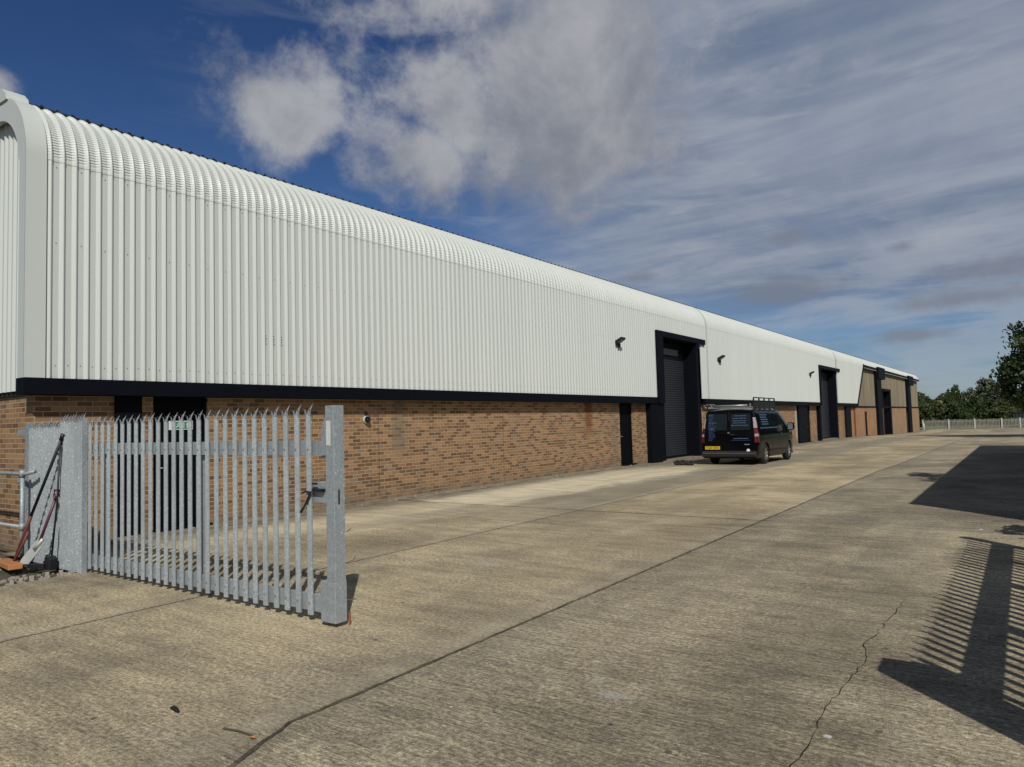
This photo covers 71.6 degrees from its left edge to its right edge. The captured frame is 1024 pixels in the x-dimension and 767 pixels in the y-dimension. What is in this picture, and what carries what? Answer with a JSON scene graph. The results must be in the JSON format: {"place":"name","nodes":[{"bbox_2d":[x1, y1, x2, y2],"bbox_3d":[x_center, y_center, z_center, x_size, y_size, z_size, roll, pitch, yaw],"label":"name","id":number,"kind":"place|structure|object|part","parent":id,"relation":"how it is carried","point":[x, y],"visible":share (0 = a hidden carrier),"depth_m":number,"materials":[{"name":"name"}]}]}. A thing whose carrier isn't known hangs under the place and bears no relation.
{"place":"outdoors","nodes":[
{"label":"outdoors","id":0,"kind":"place"},
{"bbox_2d":[0,428,973,586],"bbox_3d":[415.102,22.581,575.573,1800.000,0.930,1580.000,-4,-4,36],"label":"ground","id":1,"kind":"structure","parent":0,"point":[5,574],"depth_m":8.71,"materials":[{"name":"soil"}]},
{"bbox_2d":[0,470,36,561],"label":"handrail","id":2,"kind":"object","parent":1,"relation":"on","point":[21,474],"visible":0.9,"depth_m":9.00,"materials":[{"name":"metal"}]},
{"bbox_2d":[17,421,59,566],"bbox_3d":[-6.043,1.398,9.097,1.346,1.859,0.152,-4,-4,36],"label":"fence panel","id":3,"kind":"object","parent":1,"relation":"on","point":[41,444],"visible":0.79,"depth_m":9.00,"materials":[{"name":"grey metal"}]},
{"bbox_2d":[23,444,60,569],"bbox_3d":[-5.681,1.491,8.618,0.526,1.501,0.126,-3,-3,19],"label":"brush","id":4,"kind":"object","parent":1,"relation":"on","point":[50,563],"visible":1,"depth_m":8.54,"materials":[{"name":"black plastic"}]},
{"bbox_2d":[0,464,636,585],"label":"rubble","id":5,"kind":"object","parent":1,"relation":"on","point":[32,577],"visible":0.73,"depth_m":8.26,"materials":[{"name":"grey stone"}]},
{"bbox_2d":[0,531,29,570],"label":"broom","id":6,"kind":"object","parent":5,"relation":"on","point":[8,564],"visible":0.9,"depth_m":8.72,"materials":[{"name":"brown wood"}]},
{"bbox_2d":[0,89,919,550],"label":"warehouse","id":7,"kind":"structure","parent":1,"relation":"on","point":[140,277],"depth_m":14.44,"materials":[{"name":"metal"}]},
{"bbox_2d":[169,421,192,429],"bbox_3d":[-5.612,0.708,12.037,0.018,0.150,0.420,-4,-4,36],"label":"exit sign","id":8,"kind":"object","parent":7,"relation":"attached to","point":[177,425],"visible":0.58,"depth_m":11.99,"materials":[{"name":"green plastic"}]},
{"bbox_2d":[153,397,212,532],"bbox_3d":[-5.615,1.326,11.987,0.380,2.800,0.986,-4,-4,36],"label":"door","id":9,"kind":"structure","parent":7,"relation":"in","point":[164,406],"depth_m":11.95,"materials":[{"name":"black metal"}]},
{"bbox_2d":[363,412,370,423],"bbox_3d":[-3.112,0.738,15.315,0.125,0.255,0.170,-4,-4,36],"label":"wall camera","id":10,"kind":"object","parent":7,"relation":"attached to","point":[366,419],"depth_m":15.28,"materials":[{"name":"white plastic"}]},
{"bbox_2d":[615,337,625,347],"bbox_3d":[3.732,-1.428,24.511,0.308,0.328,0.330,-4,-4,36],"label":"floodlight","id":11,"kind":"object","parent":7,"relation":"attached to","point":[618,341],"visible":1,"depth_m":24.46,"materials":[{"name":"black plastic"}]},
{"bbox_2d":[619,403,637,465],"bbox_3d":[4.045,1.802,25.386,0.380,2.800,1.036,-4,-4,36],"label":"door","id":12,"kind":"structure","parent":7,"relation":"in","point":[624,408],"depth_m":25.45,"materials":[{"name":"black metal"}]},
{"bbox_2d":[655,330,704,458],"bbox_3d":[6.781,0.610,29.375,0.820,5.170,5.100,-4,-4,36],"label":"roller door","id":13,"kind":"structure","parent":7,"relation":"in","point":[677,362],"depth_m":30.11,"materials":[{"name":"metal"}]},
{"bbox_2d":[717,355,724,362],"bbox_3d":[9.636,-1.137,32.701,0.308,0.328,0.330,-4,-4,36],"label":"floodlight","id":14,"kind":"object","parent":7,"relation":"attached to","point":[720,358],"visible":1,"depth_m":32.62,"materials":[{"name":"black plastic"}]},
{"bbox_2d":[806,406,813,441],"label":"door","id":15,"kind":"structure","parent":7,"relation":"in","point":[808,418],"depth_m":47.01,"materials":[{"name":"black metal"}]},
{"bbox_2d":[816,365,839,440],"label":"roller door","id":16,"kind":"structure","parent":7,"relation":"in","point":[827,413],"depth_m":52.79,"materials":[{"name":"metal"}]},
{"bbox_2d":[865,411,869,435],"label":"door","id":17,"kind":"structure","parent":7,"relation":"in","point":[866,411],"depth_m":64.09,"materials":[{"name":"black metal"}]},
{"bbox_2d":[882,388,892,434],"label":"roller door","id":18,"kind":"structure","parent":7,"relation":"in","point":[886,393],"depth_m":75.52,"materials":[{"name":"metal"}]},
{"bbox_2d":[922,418,1023,428],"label":"boundary fence","id":19,"kind":"object","parent":1,"relation":"on","point":[974,425],"visible":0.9,"depth_m":94.62,"materials":[{"name":"metal"}]},
{"bbox_2d":[985,320,1023,408],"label":"tree","id":20,"kind":"object","parent":1,"relation":"on","point":[1010,379],"visible":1,"depth_m":46.90,"materials":[{"name":"green plant"}]},
{"bbox_2d":[0,428,1023,766],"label":"concrete yard","id":21,"kind":"structure","parent":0,"point":[774,604],"depth_m":5.42,"materials":[{"name":"grey concrete"}]},
{"bbox_2d":[57,413,87,573],"bbox_3d":[-5.256,1.286,8.470,0.664,1.869,0.109,-4,-4,36],"label":"gate post","id":22,"kind":"object","parent":21,"relation":"on","point":[73,553],"visible":0.98,"depth_m":8.40,"materials":[{"name":"grey metal"}]},
{"bbox_2d":[14,433,64,560],"bbox_3d":[-5.827,1.411,8.741,0.976,1.580,0.055,-3,-4,25],"label":"pole","id":23,"kind":"object","parent":22,"relation":"attached to","point":[61,437],"visible":0.91,"depth_m":8.72,"materials":[{"name":"black plastic"}]},
{"bbox_2d":[20,489,59,569],"bbox_3d":[-5.744,1.775,8.622,0.578,0.969,0.078,-2,-3,8],"label":"spade","id":24,"kind":"object","parent":22,"relation":"attached to","point":[31,553],"visible":0.96,"depth_m":8.60,"materials":[{"name":"red paint"}]},
{"bbox_2d":[86,404,355,624],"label":"palisade gate","id":25,"kind":"structure","parent":22,"relation":"attached to","point":[329,602],"depth_m":6.66,"materials":[{"name":"grey metal"}]},
{"bbox_2d":[170,705,178,712],"bbox_3d":[-1.934,1.869,4.082,0.093,0.027,0.026,-4,-4,41],"label":"stone","id":26,"kind":"object","parent":21,"relation":"on","point":[175,708],"visible":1,"depth_m":4.07,"materials":[{"name":"grey stone"}]},
{"bbox_2d":[223,727,255,737],"bbox_3d":[-1.435,1.842,3.751,0.261,0.013,0.034,-4,-4,34],"label":"twig","id":27,"kind":"object","parent":21,"relation":"on","point":[246,733],"visible":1,"depth_m":3.75,"materials":[{"name":"brown wood"}]},
{"bbox_2d":[702,408,794,463],"bbox_3d":[8.827,1.895,26.248,2.520,1.971,5.115,-4,-4,36],"label":"parked van","id":28,"kind":"object","parent":21,"relation":"on","point":[762,435],"visible":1,"depth_m":24.47,"materials":[{"name":"paint"}]},
{"bbox_3d":[7.113,1.661,24.582,0.788,1.330,0.138,-4,-4,36],"label":"rear door","id":29,"kind":"part","parent":28,"relation":"part of","materials":[{"name":"paint"}]},
{"bbox_2d":[703,397,774,411],"bbox_3d":[8.229,0.773,25.642,1.780,0.474,2.570,-4,-4,36],"label":"roof rack","id":30,"kind":"object","parent":28,"relation":"on","point":[764,405],"visible":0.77,"depth_m":24.85,"materials":[{"name":"black metal"}]},
{"bbox_3d":[7.750,1.617,24.115,0.830,1.330,0.152,-4,-4,36],"label":"rear door","id":31,"kind":"part","parent":28,"relation":"part of","materials":[{"name":"paint"}]},
{"bbox_3d":[8.700,1.314,24.591,0.108,0.540,1.226,-4,-4,36],"label":"side window","id":32,"kind":"part","parent":28,"relation":"part of","materials":[{"name":"black glass"}]},
{"bbox_3d":[9.352,1.356,25.493,0.109,0.550,0.800,-4,-4,36],"label":"side window","id":33,"kind":"part","parent":28,"relation":"part of","materials":[{"name":"black glass"}]},
{"bbox_3d":[10.002,1.398,26.392,0.111,0.560,1.140,-4,-4,36],"label":"door window","id":34,"kind":"part","parent":28,"relation":"part of","materials":[{"name":"black glass"}]},
{"bbox_2d":[789,597,906,766],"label":"ground crack","id":35,"kind":"object","parent":21,"relation":"on","point":[840,691],"visible":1,"depth_m":4.08,"materials":[{"name":"black concrete"}]},
{"bbox_2d":[0,0,1023,398],"label":"sky","id":36,"kind":"structure","parent":0,"point":[844,176],"materials":[{"name":"blue"}]},
{"bbox_2d":[674,460,694,465],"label":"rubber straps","id":37,"kind":"object","parent":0,"point":[684,462],"visible":1,"depth_m":24.49,"materials":[{"name":"black rubber"}]},
{"bbox_2d":[920,424,1023,428],"bbox_3d":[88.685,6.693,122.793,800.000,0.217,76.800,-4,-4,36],"label":"meadow","id":38,"kind":"structure","parent":0,"point":[971,427],"depth_m":99.62,"materials":[{"name":"green plant"}]},
{"bbox_2d":[918,400,935,426],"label":"bush","id":39,"kind":"object","parent":38,"relation":"on","point":[926,413],"visible":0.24,"depth_m":106.70,"materials":[{"name":"green plant"}]},
{"bbox_2d":[918,396,936,407],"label":"distant tree","id":40,"kind":"object","parent":38,"relation":"on","point":[921,399],"visible":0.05,"depth_m":150.72,"materials":[{"name":"green plant"}]},
{"bbox_2d":[921,400,954,426],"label":"bush","id":41,"kind":"object","parent":38,"relation":"on","point":[940,410],"visible":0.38,"depth_m":107.59,"materials":[{"name":"green plant"}]},
{"bbox_2d":[942,384,965,405],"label":"distant tree","id":42,"kind":"object","parent":38,"relation":"on","point":[952,396],"visible":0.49,"depth_m":144.76,"materials":[{"name":"green plant"}]},
{"bbox_2d":[938,402,975,426],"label":"bush","id":43,"kind":"object","parent":38,"relation":"on","point":[955,412],"visible":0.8,"depth_m":103.64,"materials":[{"name":"green plant"}]},
{"bbox_2d":[962,393,999,424],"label":"bush","id":44,"kind":"object","parent":38,"relation":"on","point":[979,408],"visible":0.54,"depth_m":105.04,"materials":[{"name":"green plant"}]},
{"bbox_2d":[960,376,1008,403],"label":"distant tree","id":45,"kind":"object","parent":38,"relation":"on","point":[983,383],"visible":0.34,"depth_m":145.99,"materials":[{"name":"green plant"}]},
{"bbox_2d":[985,400,1020,425],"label":"bush","id":46,"kind":"object","parent":38,"relation":"on","point":[1004,410],"visible":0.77,"depth_m":101.17,"materials":[{"name":"green plant"}]},
{"bbox_2d":[1012,412,1023,425],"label":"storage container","id":47,"kind":"object","parent":38,"relation":"on","point":[1017,415],"visible":0.64,"depth_m":94.25,"materials":[{"name":"metal"}]},
{"bbox_2d":[1013,405,1023,411],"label":"bush","id":48,"kind":"object","parent":38,"relation":"on","point":[1021,410],"visible":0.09,"depth_m":101.32,"materials":[{"name":"green plant"}]},
{"bbox_3d":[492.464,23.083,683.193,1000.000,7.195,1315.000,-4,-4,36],"label":"hillside","id":49,"kind":"structure","parent":0,"visible":0},
{"bbox_2d":[917,392,929,401],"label":"skyline tree","id":50,"kind":"object","parent":49,"relation":"on","point":[921,394],"visible":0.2,"depth_m":196.47,"materials":[{"name":"green plant"}]},
{"bbox_2d":[934,393,945,399],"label":"skyline tree","id":51,"kind":"object","parent":49,"relation":"on","point":[940,396],"visible":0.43,"depth_m":199.94,"materials":[{"name":"green plant"}]}
]}

